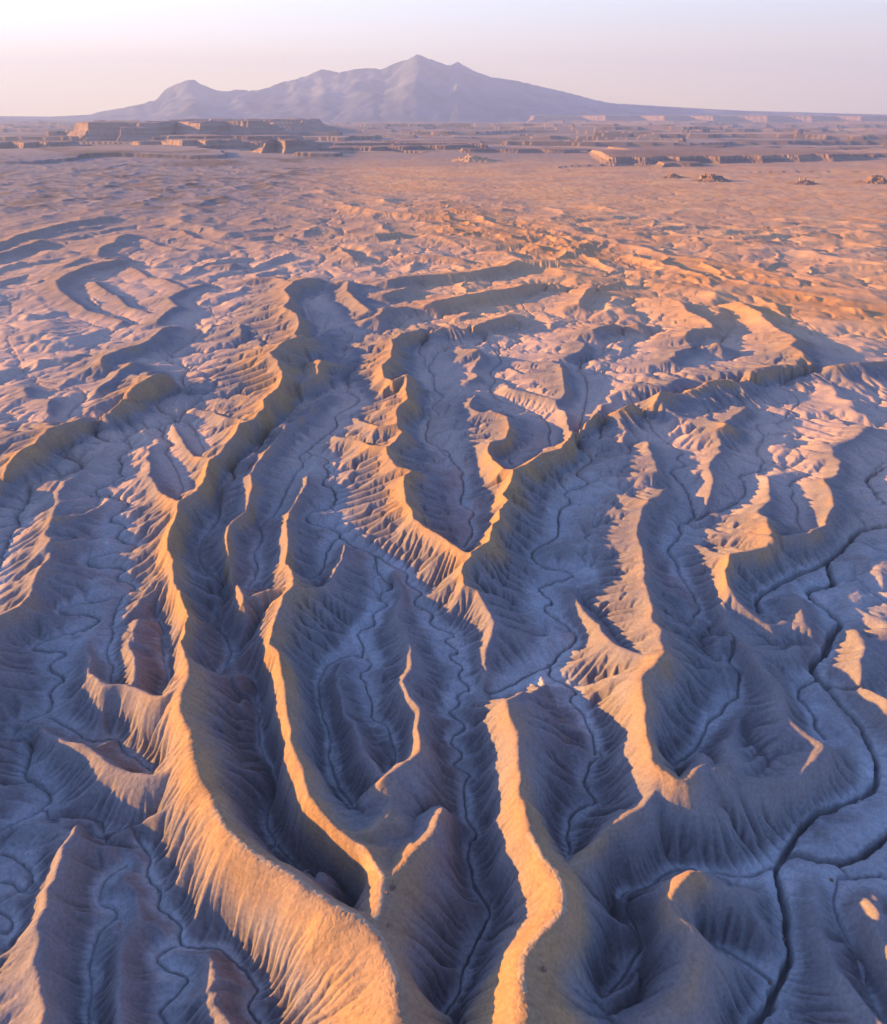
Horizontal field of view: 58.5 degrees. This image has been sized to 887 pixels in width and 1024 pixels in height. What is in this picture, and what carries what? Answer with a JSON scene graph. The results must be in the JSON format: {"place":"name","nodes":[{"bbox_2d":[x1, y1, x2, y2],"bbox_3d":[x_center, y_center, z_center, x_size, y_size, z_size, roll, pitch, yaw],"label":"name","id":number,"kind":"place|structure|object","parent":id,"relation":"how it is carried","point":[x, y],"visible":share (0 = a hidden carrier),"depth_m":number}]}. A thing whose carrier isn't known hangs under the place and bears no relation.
{"place":"outdoors","nodes":[
{"label":"outdoors","id":0,"kind":"place"},
{"bbox_2d":[0,54,880,122],"bbox_3d":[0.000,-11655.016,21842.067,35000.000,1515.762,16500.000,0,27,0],"label":"mountain","id":1,"kind":"structure","parent":0,"point":[417,88],"depth_m":18538.57},
{"bbox_2d":[0,120,886,1023],"bbox_3d":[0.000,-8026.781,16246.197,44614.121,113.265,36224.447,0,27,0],"label":"ground","id":2,"kind":"structure","parent":0,"point":[482,566],"depth_m":282.99},
{"bbox_2d":[0,140,91,148],"bbox_3d":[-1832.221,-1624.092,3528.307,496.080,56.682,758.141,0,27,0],"label":"mesa","id":3,"kind":"structure","parent":2,"relation":"on","point":[31,144],"depth_m":3387.22},
{"bbox_2d":[46,118,335,141],"bbox_3d":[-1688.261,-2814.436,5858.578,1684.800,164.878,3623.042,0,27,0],"label":"mesa","id":4,"kind":"structure","parent":2,"relation":"on","point":[104,130],"depth_m":4777.71},
{"bbox_2d":[132,134,304,148],"bbox_3d":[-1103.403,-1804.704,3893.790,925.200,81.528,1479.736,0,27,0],"label":"mesa","id":5,"kind":"structure","parent":2,"relation":"on","point":[232,141],"depth_m":3641.26},
{"bbox_2d":[253,137,319,153],"bbox_3d":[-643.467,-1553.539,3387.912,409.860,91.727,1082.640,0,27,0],"label":"mesa","id":6,"kind":"structure","parent":2,"relation":"on","point":[282,146],"depth_m":3107.00},
{"bbox_2d":[316,140,488,152],"bbox_3d":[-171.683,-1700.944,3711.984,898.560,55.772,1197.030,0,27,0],"label":"mesa","id":7,"kind":"structure","parent":2,"relation":"on","point":[398,146],"depth_m":3468.93},
{"bbox_2d":[451,154,494,162],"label":"butte","id":8,"kind":"object","parent":2,"relation":"on","point":[468,158],"visible":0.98,"depth_m":2663.23},
{"bbox_2d":[459,148,582,152],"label":"mesa","id":9,"kind":"structure","parent":2,"relation":"on","point":[499,150],"depth_m":2937.53},
{"bbox_2d":[513,147,595,150],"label":"mesa","id":10,"kind":"structure","parent":2,"relation":"on","point":[584,149],"depth_m":3476.83},
{"bbox_2d":[659,173,685,178],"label":"butte","id":11,"kind":"object","parent":2,"relation":"on","point":[673,175],"visible":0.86,"depth_m":2175.49},
{"bbox_2d":[652,161,704,166],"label":"mesa","id":12,"kind":"structure","parent":2,"relation":"on","point":[677,164],"depth_m":2485.82},
{"bbox_2d":[526,115,886,122],"bbox_3d":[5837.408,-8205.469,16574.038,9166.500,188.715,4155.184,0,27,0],"label":"escarpment","id":13,"kind":"structure","parent":2,"relation":"on","point":[737,118],"depth_m":15433.73},
{"bbox_2d":[691,173,732,181],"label":"butte","id":14,"kind":"object","parent":2,"relation":"on","point":[710,178],"visible":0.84,"depth_m":2069.43},
{"bbox_2d":[604,145,832,149],"bbox_3d":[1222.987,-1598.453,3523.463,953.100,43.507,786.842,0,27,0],"label":"mesa","id":15,"kind":"structure","parent":2,"relation":"on","point":[698,147],"depth_m":3604.45},
{"bbox_2d":[588,149,873,165],"bbox_3d":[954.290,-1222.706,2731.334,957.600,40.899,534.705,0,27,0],"label":"mesa","id":16,"kind":"structure","parent":2,"relation":"on","point":[628,157],"depth_m":2579.43},
{"bbox_2d":[787,176,818,184],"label":"butte","id":17,"kind":"object","parent":2,"relation":"on","point":[804,182],"visible":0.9,"depth_m":1986.53},
{"bbox_2d":[853,175,886,183],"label":"butte","id":18,"kind":"object","parent":2,"relation":"on","point":[875,179],"visible":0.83,"depth_m":2010.69},
{"bbox_2d":[0,0,886,116],"label":"sky","id":19,"kind":"structure","parent":0,"point":[58,57]}
]}

